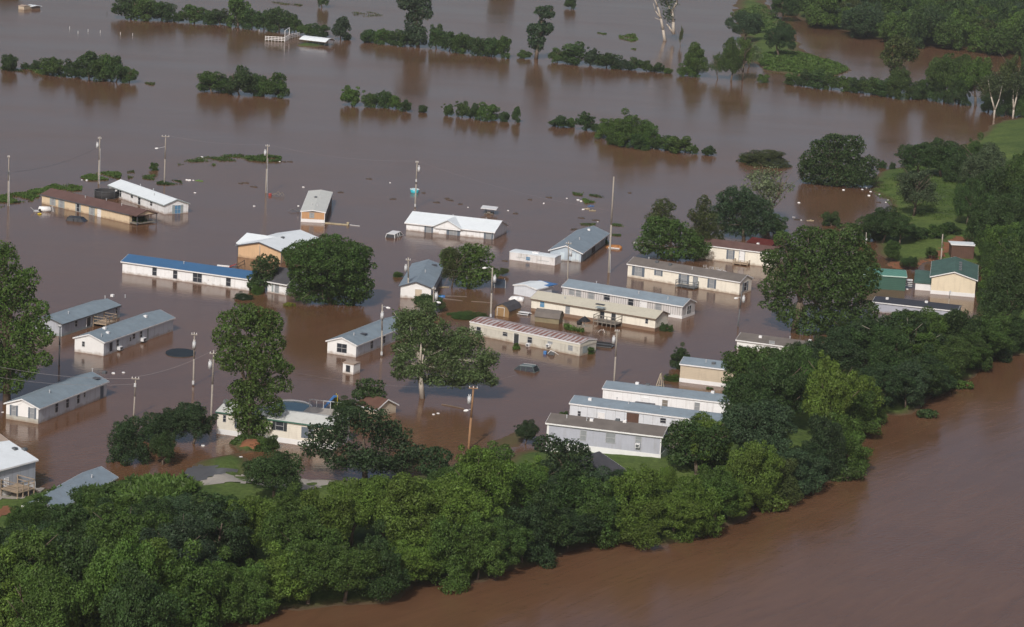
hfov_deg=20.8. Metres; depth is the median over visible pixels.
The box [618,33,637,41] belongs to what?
weeds
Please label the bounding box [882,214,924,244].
tree
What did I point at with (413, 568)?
tree
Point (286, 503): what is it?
tree
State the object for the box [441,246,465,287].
tree
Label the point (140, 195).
mobile home
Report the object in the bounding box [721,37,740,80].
tree
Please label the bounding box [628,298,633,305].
window
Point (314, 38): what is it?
stock shelter
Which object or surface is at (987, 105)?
tree
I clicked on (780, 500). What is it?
tree
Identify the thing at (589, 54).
tree
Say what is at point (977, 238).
tree
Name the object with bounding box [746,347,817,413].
tree
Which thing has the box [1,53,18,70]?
tree
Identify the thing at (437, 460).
tree
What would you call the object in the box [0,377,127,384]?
power line
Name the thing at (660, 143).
tree
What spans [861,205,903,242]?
tree
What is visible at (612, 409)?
mobile home
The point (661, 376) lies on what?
swing frame
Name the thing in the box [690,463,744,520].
tree
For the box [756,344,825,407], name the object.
tree
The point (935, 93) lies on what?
tree
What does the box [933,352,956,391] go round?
tree
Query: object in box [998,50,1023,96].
tree
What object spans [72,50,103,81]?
tree
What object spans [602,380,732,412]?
mobile home
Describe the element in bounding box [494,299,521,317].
barn shed
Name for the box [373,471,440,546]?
tree
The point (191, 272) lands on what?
mobile home
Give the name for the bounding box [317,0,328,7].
tree
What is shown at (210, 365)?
utility pole
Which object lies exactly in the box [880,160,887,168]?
shrub
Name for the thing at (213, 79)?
tree
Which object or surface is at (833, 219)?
tree
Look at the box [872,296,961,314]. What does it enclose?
mobile home
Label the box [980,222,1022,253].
tree
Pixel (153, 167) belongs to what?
shrub
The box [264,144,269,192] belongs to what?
utility pole
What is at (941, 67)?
tree
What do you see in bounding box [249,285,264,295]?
shrub
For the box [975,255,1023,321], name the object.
tree
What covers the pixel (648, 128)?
tree
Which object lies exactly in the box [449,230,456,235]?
window
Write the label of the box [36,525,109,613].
tree
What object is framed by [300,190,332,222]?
mobile home
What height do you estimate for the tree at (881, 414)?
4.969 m
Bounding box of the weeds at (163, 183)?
[156,180,181,184]
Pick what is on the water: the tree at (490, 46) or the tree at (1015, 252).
the tree at (490, 46)
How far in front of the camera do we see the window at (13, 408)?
336.98 m
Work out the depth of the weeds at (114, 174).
508.80 m
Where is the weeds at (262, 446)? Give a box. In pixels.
[229,433,279,451]
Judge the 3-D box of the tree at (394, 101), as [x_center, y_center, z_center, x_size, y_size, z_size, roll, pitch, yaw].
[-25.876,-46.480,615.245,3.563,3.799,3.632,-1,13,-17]
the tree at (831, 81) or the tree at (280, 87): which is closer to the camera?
the tree at (280, 87)
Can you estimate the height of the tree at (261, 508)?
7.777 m
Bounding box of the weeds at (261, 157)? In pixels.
[246,154,281,161]
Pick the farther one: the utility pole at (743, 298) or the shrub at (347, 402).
the utility pole at (743, 298)
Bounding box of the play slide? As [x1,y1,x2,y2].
[324,394,337,407]
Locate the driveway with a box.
[201,473,334,489]
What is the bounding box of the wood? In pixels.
[797,0,1023,54]
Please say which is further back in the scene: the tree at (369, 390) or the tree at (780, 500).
the tree at (369, 390)
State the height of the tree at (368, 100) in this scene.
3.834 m
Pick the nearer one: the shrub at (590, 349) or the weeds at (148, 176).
the shrub at (590, 349)
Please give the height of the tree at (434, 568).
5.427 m
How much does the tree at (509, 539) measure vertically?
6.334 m
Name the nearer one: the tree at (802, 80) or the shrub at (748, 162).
the shrub at (748, 162)
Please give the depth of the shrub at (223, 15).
753.63 m
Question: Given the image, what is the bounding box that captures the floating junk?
[543,350,558,354]
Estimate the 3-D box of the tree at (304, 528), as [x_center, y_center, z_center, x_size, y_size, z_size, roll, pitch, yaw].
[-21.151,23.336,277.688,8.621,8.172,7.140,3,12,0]
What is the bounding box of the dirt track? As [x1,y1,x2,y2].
[887,236,972,269]
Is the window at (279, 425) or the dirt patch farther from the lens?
the window at (279, 425)
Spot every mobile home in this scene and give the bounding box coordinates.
[0,434,7,440]
[0,440,39,498]
[3,368,109,423]
[21,466,118,509]
[35,294,125,336]
[40,188,157,225]
[73,310,175,355]
[107,179,189,213]
[120,254,257,290]
[215,396,349,449]
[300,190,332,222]
[325,316,397,357]
[398,259,442,298]
[404,211,508,239]
[469,317,596,355]
[530,290,669,331]
[545,413,669,457]
[561,279,696,318]
[569,395,725,432]
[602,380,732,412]
[627,257,752,294]
[679,356,732,386]
[696,238,784,267]
[735,332,812,351]
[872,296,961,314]
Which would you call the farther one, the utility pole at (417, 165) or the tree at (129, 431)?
the utility pole at (417, 165)
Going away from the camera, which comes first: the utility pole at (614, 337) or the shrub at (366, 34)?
the utility pole at (614, 337)
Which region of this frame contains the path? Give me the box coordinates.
[0,487,43,499]
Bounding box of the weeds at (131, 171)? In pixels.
[127,169,134,178]
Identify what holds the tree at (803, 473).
on the ground
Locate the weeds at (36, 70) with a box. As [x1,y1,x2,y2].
[0,67,60,76]
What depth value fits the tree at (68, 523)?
278.32 m
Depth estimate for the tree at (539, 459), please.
310.76 m
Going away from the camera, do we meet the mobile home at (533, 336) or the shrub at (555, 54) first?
the mobile home at (533, 336)
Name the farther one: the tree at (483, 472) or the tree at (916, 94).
the tree at (916, 94)
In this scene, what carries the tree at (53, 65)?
on the water
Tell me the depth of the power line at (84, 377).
339.21 m
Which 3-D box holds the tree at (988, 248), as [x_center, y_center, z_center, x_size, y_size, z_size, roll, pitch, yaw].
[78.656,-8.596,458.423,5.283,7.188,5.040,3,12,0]
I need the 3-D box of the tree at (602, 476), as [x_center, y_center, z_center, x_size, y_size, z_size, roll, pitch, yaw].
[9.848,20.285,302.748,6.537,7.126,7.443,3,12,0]
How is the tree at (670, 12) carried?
on the water
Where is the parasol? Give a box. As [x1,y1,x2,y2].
[578,316,590,325]
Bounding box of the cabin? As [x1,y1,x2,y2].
[265,267,306,294]
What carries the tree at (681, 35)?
on the water
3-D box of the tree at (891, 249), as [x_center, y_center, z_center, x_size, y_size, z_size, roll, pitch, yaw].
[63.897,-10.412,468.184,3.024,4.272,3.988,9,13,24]
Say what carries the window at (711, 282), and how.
in the mobile home at (686, 276)
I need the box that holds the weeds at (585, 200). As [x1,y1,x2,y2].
[582,198,593,202]
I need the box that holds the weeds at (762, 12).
[730,4,795,33]
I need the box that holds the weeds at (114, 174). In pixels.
[80,171,121,180]
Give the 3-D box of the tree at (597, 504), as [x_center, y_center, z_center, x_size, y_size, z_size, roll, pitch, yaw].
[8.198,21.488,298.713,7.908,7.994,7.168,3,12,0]
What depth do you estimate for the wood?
802.06 m
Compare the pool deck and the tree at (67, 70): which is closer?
the pool deck
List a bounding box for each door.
[4,477,8,486]
[86,316,90,326]
[97,208,100,216]
[207,275,211,284]
[414,289,421,297]
[497,307,504,315]
[513,333,518,342]
[580,430,586,440]
[598,412,604,418]
[639,300,646,307]
[641,397,648,402]
[680,274,686,283]
[693,276,697,285]
[739,250,744,261]
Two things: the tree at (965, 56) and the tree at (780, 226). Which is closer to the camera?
the tree at (780, 226)
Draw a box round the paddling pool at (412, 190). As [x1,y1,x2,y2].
[410,188,418,192]
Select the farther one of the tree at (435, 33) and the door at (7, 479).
the tree at (435, 33)
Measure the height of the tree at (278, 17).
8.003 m
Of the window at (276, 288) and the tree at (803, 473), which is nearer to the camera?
the tree at (803, 473)
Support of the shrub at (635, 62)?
on the water
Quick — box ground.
[0,0,1023,626]
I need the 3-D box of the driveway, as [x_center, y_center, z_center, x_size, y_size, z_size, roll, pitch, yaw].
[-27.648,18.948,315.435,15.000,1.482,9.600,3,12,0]
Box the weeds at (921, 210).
[872,167,965,220]
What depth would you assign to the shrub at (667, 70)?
703.26 m
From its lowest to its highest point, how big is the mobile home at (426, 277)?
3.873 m
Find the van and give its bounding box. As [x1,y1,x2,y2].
[385,230,402,237]
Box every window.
[11,405,15,415]
[30,408,33,418]
[152,267,156,275]
[173,270,177,278]
[174,205,180,213]
[193,273,201,282]
[226,278,230,286]
[274,284,278,292]
[275,421,283,430]
[337,343,346,352]
[426,226,430,232]
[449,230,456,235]
[486,232,490,238]
[527,337,531,343]
[565,306,569,313]
[576,290,580,296]
[588,292,593,298]
[604,294,609,300]
[605,432,615,442]
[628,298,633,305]
[634,266,641,275]
[635,435,641,443]
[655,303,661,309]
[660,418,665,423]
[662,399,667,405]
[687,305,691,313]
[694,402,699,410]
[709,279,713,287]
[728,250,732,258]
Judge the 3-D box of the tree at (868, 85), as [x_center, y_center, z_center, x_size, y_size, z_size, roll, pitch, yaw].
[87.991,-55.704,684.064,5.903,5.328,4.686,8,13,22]
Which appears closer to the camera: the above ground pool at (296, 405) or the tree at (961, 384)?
the above ground pool at (296, 405)
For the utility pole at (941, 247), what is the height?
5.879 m
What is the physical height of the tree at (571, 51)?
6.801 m
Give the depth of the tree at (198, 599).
260.57 m
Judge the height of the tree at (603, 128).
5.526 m
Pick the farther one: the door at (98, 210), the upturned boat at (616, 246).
the door at (98, 210)
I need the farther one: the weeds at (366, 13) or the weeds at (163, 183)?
the weeds at (366, 13)
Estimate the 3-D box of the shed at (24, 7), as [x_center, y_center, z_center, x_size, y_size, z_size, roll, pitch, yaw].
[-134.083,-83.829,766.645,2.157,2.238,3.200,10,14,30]
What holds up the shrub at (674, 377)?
on the water
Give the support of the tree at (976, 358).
on the ground
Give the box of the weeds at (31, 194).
[0,183,82,206]
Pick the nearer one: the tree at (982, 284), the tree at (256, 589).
the tree at (256, 589)
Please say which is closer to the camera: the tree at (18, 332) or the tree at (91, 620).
the tree at (91, 620)
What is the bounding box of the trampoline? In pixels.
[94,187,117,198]
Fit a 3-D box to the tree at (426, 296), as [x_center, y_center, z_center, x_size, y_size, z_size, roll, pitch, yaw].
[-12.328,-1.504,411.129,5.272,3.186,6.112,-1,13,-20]
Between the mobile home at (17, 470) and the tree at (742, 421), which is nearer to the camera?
the mobile home at (17, 470)
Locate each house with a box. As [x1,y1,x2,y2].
[235,230,322,262]
[343,360,360,374]
[906,256,977,296]
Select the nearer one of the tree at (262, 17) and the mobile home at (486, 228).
the mobile home at (486, 228)
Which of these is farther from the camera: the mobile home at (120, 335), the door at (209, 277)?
the door at (209, 277)
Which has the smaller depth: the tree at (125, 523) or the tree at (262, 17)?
the tree at (125, 523)
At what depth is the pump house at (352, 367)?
369.71 m
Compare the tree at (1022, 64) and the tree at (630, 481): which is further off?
the tree at (1022, 64)
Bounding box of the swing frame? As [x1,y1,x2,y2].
[656,373,668,386]
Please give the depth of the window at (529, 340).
391.53 m
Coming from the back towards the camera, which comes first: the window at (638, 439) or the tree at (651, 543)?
the window at (638, 439)
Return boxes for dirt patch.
[0,506,11,516]
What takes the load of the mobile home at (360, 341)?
on the water
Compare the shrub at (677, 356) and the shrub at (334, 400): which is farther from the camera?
the shrub at (677, 356)
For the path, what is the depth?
304.32 m
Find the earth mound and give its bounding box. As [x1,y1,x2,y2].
[239,439,259,448]
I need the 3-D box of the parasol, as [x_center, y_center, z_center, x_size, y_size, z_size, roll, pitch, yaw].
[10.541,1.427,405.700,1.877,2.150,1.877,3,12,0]
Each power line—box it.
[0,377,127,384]
[3,367,131,378]
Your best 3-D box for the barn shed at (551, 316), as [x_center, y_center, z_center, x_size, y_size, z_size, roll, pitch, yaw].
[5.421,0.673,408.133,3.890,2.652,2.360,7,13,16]
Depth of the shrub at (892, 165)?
567.23 m
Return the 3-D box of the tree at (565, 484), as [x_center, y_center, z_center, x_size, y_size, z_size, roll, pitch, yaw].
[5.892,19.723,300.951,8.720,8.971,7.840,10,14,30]
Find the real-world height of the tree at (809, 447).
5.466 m
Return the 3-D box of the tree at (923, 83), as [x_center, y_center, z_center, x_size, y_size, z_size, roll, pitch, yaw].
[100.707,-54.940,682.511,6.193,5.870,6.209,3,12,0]
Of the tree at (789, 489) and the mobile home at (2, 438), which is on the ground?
the tree at (789, 489)
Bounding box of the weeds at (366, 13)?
[352,12,379,16]
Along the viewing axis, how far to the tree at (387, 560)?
274.79 m
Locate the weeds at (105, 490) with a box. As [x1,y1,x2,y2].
[28,473,134,506]
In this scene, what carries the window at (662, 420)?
in the mobile home at (612, 409)
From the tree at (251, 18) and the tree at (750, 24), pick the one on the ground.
the tree at (750, 24)
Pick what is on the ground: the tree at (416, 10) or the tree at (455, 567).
the tree at (455, 567)
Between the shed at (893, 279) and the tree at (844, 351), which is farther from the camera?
the shed at (893, 279)
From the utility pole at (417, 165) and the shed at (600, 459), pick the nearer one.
the shed at (600, 459)
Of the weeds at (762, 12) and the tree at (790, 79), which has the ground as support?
the weeds at (762, 12)
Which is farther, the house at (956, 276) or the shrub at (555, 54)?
the shrub at (555, 54)
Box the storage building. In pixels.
[548,226,609,261]
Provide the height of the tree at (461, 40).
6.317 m
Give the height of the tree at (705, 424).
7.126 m
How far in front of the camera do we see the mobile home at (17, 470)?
305.81 m
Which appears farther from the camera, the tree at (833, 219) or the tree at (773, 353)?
the tree at (833, 219)
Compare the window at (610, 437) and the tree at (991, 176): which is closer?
the window at (610, 437)
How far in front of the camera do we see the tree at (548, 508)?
292.17 m
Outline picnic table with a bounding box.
[517,311,531,314]
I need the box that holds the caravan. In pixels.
[509,249,560,265]
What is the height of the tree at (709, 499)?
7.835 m
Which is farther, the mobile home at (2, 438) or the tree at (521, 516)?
the mobile home at (2, 438)
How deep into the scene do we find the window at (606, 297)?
420.82 m
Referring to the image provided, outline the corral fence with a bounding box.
[265,27,299,41]
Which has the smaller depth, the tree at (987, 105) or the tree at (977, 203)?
the tree at (977, 203)
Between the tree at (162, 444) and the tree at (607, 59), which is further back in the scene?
the tree at (607, 59)
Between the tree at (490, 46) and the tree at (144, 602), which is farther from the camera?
the tree at (490, 46)
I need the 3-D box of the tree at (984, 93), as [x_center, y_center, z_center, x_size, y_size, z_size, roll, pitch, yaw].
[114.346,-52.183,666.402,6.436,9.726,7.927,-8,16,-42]
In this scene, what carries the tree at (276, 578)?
on the ground
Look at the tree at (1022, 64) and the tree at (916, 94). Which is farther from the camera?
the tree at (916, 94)
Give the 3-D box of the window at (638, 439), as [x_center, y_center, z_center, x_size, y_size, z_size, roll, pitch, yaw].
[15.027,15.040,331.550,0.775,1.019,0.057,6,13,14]
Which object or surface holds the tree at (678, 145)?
on the water
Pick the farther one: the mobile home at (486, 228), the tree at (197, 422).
the mobile home at (486, 228)
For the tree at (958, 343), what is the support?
on the ground
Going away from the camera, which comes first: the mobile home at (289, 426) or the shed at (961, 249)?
the mobile home at (289, 426)
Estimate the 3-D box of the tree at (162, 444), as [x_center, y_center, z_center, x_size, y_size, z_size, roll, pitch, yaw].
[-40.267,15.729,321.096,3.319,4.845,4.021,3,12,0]
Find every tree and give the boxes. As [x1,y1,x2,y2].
[0,240,55,404]
[0,520,25,543]
[0,524,94,556]
[0,525,67,620]
[0,546,55,626]
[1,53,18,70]
[5,564,103,626]
[22,530,103,593]
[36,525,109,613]
[38,56,64,74]
[48,487,100,542]
[61,58,81,76]
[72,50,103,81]
[77,537,162,626]
[79,497,172,548]
[81,532,159,620]
[86,497,154,538]
[90,53,114,80]
[98,560,189,626]
[104,55,127,82]
[106,415,150,465]
[111,0,145,19]
[120,65,138,82]
[127,494,178,534]
[130,0,162,20]
[134,412,170,442]
[138,512,228,570]
[139,537,175,591]
[149,430,176,464]
[150,1,177,21]
[153,407,187,439]
[153,538,221,626]
[163,492,195,519]
[172,401,218,443]
[178,499,254,560]
[179,4,209,23]
[183,490,257,566]
[192,545,255,626]
[196,71,227,92]
[210,302,295,435]
[218,73,232,93]
[222,495,277,558]
[224,65,256,95]
[225,0,250,27]
[226,558,278,624]
[240,8,261,29]
[241,448,305,498]
[243,540,311,612]
[246,73,266,96]
[246,253,280,291]
[253,77,275,95]
[255,9,269,29]
[256,481,308,535]
[256,505,342,559]
[264,6,296,32]
[269,71,289,98]
[276,538,340,603]
[281,233,377,305]
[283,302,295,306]
[288,14,302,32]
[297,486,355,547]
[298,403,433,478]
[309,541,384,602]
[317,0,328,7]
[325,477,385,544]
[331,16,351,39]
[340,85,365,106]
[349,519,410,601]
[351,378,386,400]
[360,474,402,536]
[361,92,377,107]
[373,28,389,44]
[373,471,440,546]
[375,90,391,108]
[380,539,432,580]
[387,95,402,109]
[389,298,500,398]
[394,533,448,581]
[395,30,414,46]
[396,0,433,47]
[399,478,440,512]
[411,293,446,309]
[415,446,453,478]
[416,515,485,595]
[421,475,504,532]
[425,463,477,495]
[428,23,446,48]
[437,31,457,50]
[438,242,500,288]
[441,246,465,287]
[441,443,517,506]
[450,32,474,53]
[454,101,469,116]
[458,510,505,581]
[466,103,480,117]
[467,36,485,55]
[468,440,515,496]
[474,102,500,120]
[483,37,499,56]
[483,515,535,572]
[495,35,511,58]
[504,503,557,568]
[507,462,548,508]
[511,106,520,122]
[513,419,539,443]
[515,455,548,498]
[524,460,603,527]
[526,5,555,58]
[526,491,574,558]
[532,433,596,479]
[545,507,605,550]
[558,41,587,64]
[564,0,576,8]
[564,475,624,549]
[575,111,595,130]
[582,465,628,500]
[584,47,599,65]
[588,497,636,540]
[592,52,622,68]
[593,118,617,138]
[602,463,664,544]
[605,129,628,144]
[607,496,672,550]
[609,107,641,146]
[611,469,624,488]
[625,133,649,150]
[632,119,660,148]
[632,215,711,260]
[644,198,676,225]
[648,488,708,537]
[651,135,673,149]
[653,0,679,40]
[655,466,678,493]
[660,416,731,474]
[666,136,692,153]
[669,419,733,467]
[670,475,725,542]
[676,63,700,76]
[677,25,683,46]
[678,410,730,469]
[683,41,708,72]
[687,194,724,247]
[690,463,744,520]
[708,51,725,78]
[709,185,776,240]
[718,372,787,426]
[718,399,797,459]
[719,484,761,519]
[720,345,767,395]
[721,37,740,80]
[722,441,772,513]
[724,10,763,39]
[731,345,779,376]
[734,440,785,500]
[736,36,755,79]
[741,164,799,210]
[742,42,762,66]
[743,23,764,31]
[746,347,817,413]
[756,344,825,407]
[757,74,769,82]
[757,222,882,335]
[761,208,788,231]
[763,21,796,54]
[763,455,803,504]
[764,494,789,512]
[768,343,811,401]
[769,0,799,20]
[773,437,829,495]
[783,72,798,84]
[790,440,832,474]
[792,335,819,357]
[795,69,812,85]
[796,133,882,187]
[801,349,868,423]
[806,67,826,88]
[808,413,847,478]
[811,325,867,375]
[819,211,840,225]
[820,412,873,474]
[821,376,885,430]
[822,72,840,89]
[824,374,882,435]
[829,464,866,481]
[837,75,852,91]
[841,319,896,366]
[844,318,884,363]
[845,309,952,360]
[849,76,865,92]
[852,376,884,404]
[854,213,883,240]
[858,77,879,94]
[858,361,916,410]
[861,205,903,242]
[863,387,887,424]
[866,325,911,373]
[873,78,888,96]
[879,34,919,83]
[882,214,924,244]
[882,359,932,407]
[883,66,913,99]
[883,239,901,261]
[885,308,913,320]
[885,311,949,355]
[892,358,946,393]
[893,166,944,215]
[894,142,946,173]
[899,172,935,214]
[899,256,918,269]
[905,83,925,99]
[912,343,957,396]
[913,78,929,98]
[913,227,928,238]
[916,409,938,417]
[919,137,973,176]
[919,341,970,391]
[921,306,963,337]
[924,53,961,101]
[924,247,937,257]
[926,74,946,101]
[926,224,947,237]
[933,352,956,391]
[939,334,972,366]
[941,153,971,183]
[942,222,962,234]
[943,79,971,105]
[944,308,984,342]
[948,53,972,96]
[952,178,981,223]
[955,329,993,372]
[955,379,973,388]
[956,340,991,368]
[958,141,1005,183]
[959,56,993,105]
[962,180,1002,241]
[963,131,986,154]
[964,318,1010,352]
[966,164,1007,219]
[973,226,1004,254]
[975,75,1002,102]
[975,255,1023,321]
[975,260,998,303]
[977,241,1001,274]
[978,70,1011,117]
[978,312,1016,354]
[979,196,1023,230]
[979,235,1023,290]
[980,89,998,111]
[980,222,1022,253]
[984,324,1012,362]
[994,158,1023,202]
[995,89,1019,115]
[996,206,1020,225]
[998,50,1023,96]
[998,220,1023,249]
[1002,184,1023,211]
[1004,310,1023,352]
[1006,71,1023,117]
[1009,150,1023,183]
[1014,94,1023,116]
[1018,51,1023,98]
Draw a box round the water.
[0,0,1023,626]
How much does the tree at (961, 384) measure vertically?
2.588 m
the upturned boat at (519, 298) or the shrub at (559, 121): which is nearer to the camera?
the upturned boat at (519, 298)
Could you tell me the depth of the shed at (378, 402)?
349.13 m
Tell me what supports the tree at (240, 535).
on the ground
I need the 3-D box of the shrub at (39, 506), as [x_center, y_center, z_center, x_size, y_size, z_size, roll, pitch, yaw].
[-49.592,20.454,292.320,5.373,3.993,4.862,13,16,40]
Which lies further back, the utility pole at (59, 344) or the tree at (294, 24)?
the tree at (294, 24)
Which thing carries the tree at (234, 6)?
on the water
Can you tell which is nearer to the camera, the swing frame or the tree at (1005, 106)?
the swing frame
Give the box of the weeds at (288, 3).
[273,2,302,5]
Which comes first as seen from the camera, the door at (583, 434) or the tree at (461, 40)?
the door at (583, 434)
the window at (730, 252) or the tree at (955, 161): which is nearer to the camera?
the window at (730, 252)
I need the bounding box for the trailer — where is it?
[596,341,614,347]
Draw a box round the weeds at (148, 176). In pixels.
[142,174,155,179]
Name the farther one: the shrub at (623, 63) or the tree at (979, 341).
the shrub at (623, 63)
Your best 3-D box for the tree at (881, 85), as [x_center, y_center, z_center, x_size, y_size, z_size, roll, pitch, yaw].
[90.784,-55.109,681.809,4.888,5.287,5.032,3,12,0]
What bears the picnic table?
on the water
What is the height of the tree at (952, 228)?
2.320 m
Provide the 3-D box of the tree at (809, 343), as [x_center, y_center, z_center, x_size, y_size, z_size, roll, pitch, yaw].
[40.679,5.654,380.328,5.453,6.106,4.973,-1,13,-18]
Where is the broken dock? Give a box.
[325,222,357,225]
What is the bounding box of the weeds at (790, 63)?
[756,50,848,74]
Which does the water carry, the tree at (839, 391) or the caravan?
the caravan
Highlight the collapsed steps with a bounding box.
[217,260,244,266]
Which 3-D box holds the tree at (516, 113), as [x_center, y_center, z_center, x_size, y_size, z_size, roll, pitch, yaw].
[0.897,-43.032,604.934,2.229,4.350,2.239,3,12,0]
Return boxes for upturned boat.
[509,296,523,301]
[606,245,621,248]
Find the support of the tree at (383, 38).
on the water
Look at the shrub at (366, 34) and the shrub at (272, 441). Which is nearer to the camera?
the shrub at (272, 441)
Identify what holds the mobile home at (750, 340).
in the water
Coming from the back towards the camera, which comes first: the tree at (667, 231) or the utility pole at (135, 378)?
the tree at (667, 231)
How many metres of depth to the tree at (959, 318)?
393.23 m
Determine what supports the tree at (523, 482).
on the ground
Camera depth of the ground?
336.77 m
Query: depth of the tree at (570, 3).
844.32 m
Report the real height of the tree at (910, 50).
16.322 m
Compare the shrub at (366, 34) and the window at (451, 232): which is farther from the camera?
the shrub at (366, 34)
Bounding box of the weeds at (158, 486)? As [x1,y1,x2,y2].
[108,470,200,507]
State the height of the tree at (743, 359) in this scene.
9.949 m
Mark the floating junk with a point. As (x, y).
(550, 352)
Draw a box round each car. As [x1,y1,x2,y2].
[66,215,87,222]
[514,363,539,372]
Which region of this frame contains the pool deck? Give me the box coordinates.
[303,399,341,415]
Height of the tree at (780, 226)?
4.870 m
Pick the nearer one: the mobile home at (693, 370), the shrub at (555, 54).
the mobile home at (693, 370)
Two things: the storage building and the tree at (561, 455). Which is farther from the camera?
the storage building
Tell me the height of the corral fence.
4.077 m
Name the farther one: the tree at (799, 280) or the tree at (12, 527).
the tree at (799, 280)
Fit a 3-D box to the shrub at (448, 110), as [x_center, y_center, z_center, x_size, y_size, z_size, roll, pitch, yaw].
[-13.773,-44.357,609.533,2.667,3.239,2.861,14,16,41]
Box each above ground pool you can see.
[166,348,192,356]
[270,399,311,411]
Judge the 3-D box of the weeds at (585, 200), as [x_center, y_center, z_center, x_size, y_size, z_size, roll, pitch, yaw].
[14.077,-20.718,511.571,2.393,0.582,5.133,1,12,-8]
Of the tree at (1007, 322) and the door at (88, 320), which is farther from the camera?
the tree at (1007, 322)
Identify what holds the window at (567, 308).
in the mobile home at (615, 314)
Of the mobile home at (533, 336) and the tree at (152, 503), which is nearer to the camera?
the tree at (152, 503)
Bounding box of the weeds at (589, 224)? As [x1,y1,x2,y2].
[579,223,595,225]
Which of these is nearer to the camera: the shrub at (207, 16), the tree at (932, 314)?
the tree at (932, 314)
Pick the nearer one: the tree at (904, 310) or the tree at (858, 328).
the tree at (858, 328)
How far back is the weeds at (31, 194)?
488.66 m
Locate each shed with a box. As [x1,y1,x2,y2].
[18,5,30,9]
[356,395,398,415]
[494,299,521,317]
[513,280,556,296]
[534,308,563,323]
[556,451,626,485]
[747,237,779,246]
[861,268,906,290]
[948,241,974,258]
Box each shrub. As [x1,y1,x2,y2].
[4,505,42,526]
[13,493,61,525]
[20,62,29,68]
[30,60,41,69]
[43,503,77,525]
[133,216,146,221]
[149,162,158,170]
[173,11,184,21]
[201,11,213,24]
[210,8,229,24]
[233,291,253,300]
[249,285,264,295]
[264,434,280,448]
[296,23,314,35]
[309,23,331,36]
[329,398,343,408]
[333,395,365,414]
[360,29,380,41]
[386,29,398,45]
[393,271,403,277]
[399,99,411,111]
[418,105,428,111]
[441,103,453,115]
[447,310,476,319]
[466,312,487,318]
[498,111,509,121]
[500,267,508,274]
[517,49,532,58]
[548,47,566,62]
[548,115,570,126]
[566,117,574,126]
[587,347,595,353]
[590,123,598,130]
[614,59,633,69]
[627,57,643,69]
[639,60,652,71]
[651,62,664,71]
[659,322,668,331]
[663,68,672,73]
[663,374,679,381]
[667,325,673,331]
[669,342,690,369]
[691,144,698,153]
[701,145,716,154]
[736,149,791,168]
[739,155,758,163]
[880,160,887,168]
[888,162,895,168]
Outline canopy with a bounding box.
[481,205,497,213]
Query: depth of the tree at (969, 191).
497.66 m
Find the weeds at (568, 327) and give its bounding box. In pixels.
[564,323,584,331]
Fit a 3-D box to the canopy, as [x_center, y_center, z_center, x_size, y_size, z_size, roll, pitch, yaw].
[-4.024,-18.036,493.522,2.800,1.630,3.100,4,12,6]
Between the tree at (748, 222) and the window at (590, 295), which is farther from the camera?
the tree at (748, 222)
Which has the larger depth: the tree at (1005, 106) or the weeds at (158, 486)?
the tree at (1005, 106)
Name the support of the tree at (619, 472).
on the ground
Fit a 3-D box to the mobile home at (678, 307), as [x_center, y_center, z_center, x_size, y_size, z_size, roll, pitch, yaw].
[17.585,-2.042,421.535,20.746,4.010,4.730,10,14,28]
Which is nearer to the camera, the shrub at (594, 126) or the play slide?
the play slide
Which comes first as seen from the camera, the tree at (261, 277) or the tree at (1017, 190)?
the tree at (261, 277)
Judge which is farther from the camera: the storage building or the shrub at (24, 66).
the shrub at (24, 66)
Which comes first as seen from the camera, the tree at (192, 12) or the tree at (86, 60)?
the tree at (86, 60)
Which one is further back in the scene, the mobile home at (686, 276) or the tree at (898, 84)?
the tree at (898, 84)
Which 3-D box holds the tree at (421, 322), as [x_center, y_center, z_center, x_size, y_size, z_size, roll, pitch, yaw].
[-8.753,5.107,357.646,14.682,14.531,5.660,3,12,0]
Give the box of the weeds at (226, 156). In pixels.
[178,153,255,165]
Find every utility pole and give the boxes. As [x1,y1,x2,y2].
[7,155,9,205]
[58,324,60,364]
[96,136,101,183]
[132,377,139,415]
[155,135,168,182]
[191,332,196,385]
[208,350,217,415]
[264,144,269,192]
[380,304,389,355]
[404,257,410,282]
[414,161,419,206]
[432,286,440,318]
[464,386,477,448]
[483,267,495,317]
[566,241,571,279]
[608,177,613,272]
[612,329,619,380]
[734,291,744,326]
[940,234,942,258]
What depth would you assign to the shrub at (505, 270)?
439.54 m
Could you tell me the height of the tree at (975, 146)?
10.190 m
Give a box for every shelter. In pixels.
[30,4,39,9]
[300,35,335,44]
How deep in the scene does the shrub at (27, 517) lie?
288.33 m
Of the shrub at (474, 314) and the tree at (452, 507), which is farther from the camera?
the shrub at (474, 314)
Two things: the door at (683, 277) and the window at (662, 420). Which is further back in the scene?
the door at (683, 277)
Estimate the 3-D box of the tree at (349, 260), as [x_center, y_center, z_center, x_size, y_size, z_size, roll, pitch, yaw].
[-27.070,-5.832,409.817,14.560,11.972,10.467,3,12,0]
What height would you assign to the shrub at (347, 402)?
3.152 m
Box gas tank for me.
[38,206,53,211]
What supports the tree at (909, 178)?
on the ground
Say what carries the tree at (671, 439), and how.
on the ground
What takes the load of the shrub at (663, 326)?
on the water
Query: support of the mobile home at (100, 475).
in the water
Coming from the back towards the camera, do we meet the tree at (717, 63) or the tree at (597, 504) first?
the tree at (717, 63)
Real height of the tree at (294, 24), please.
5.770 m

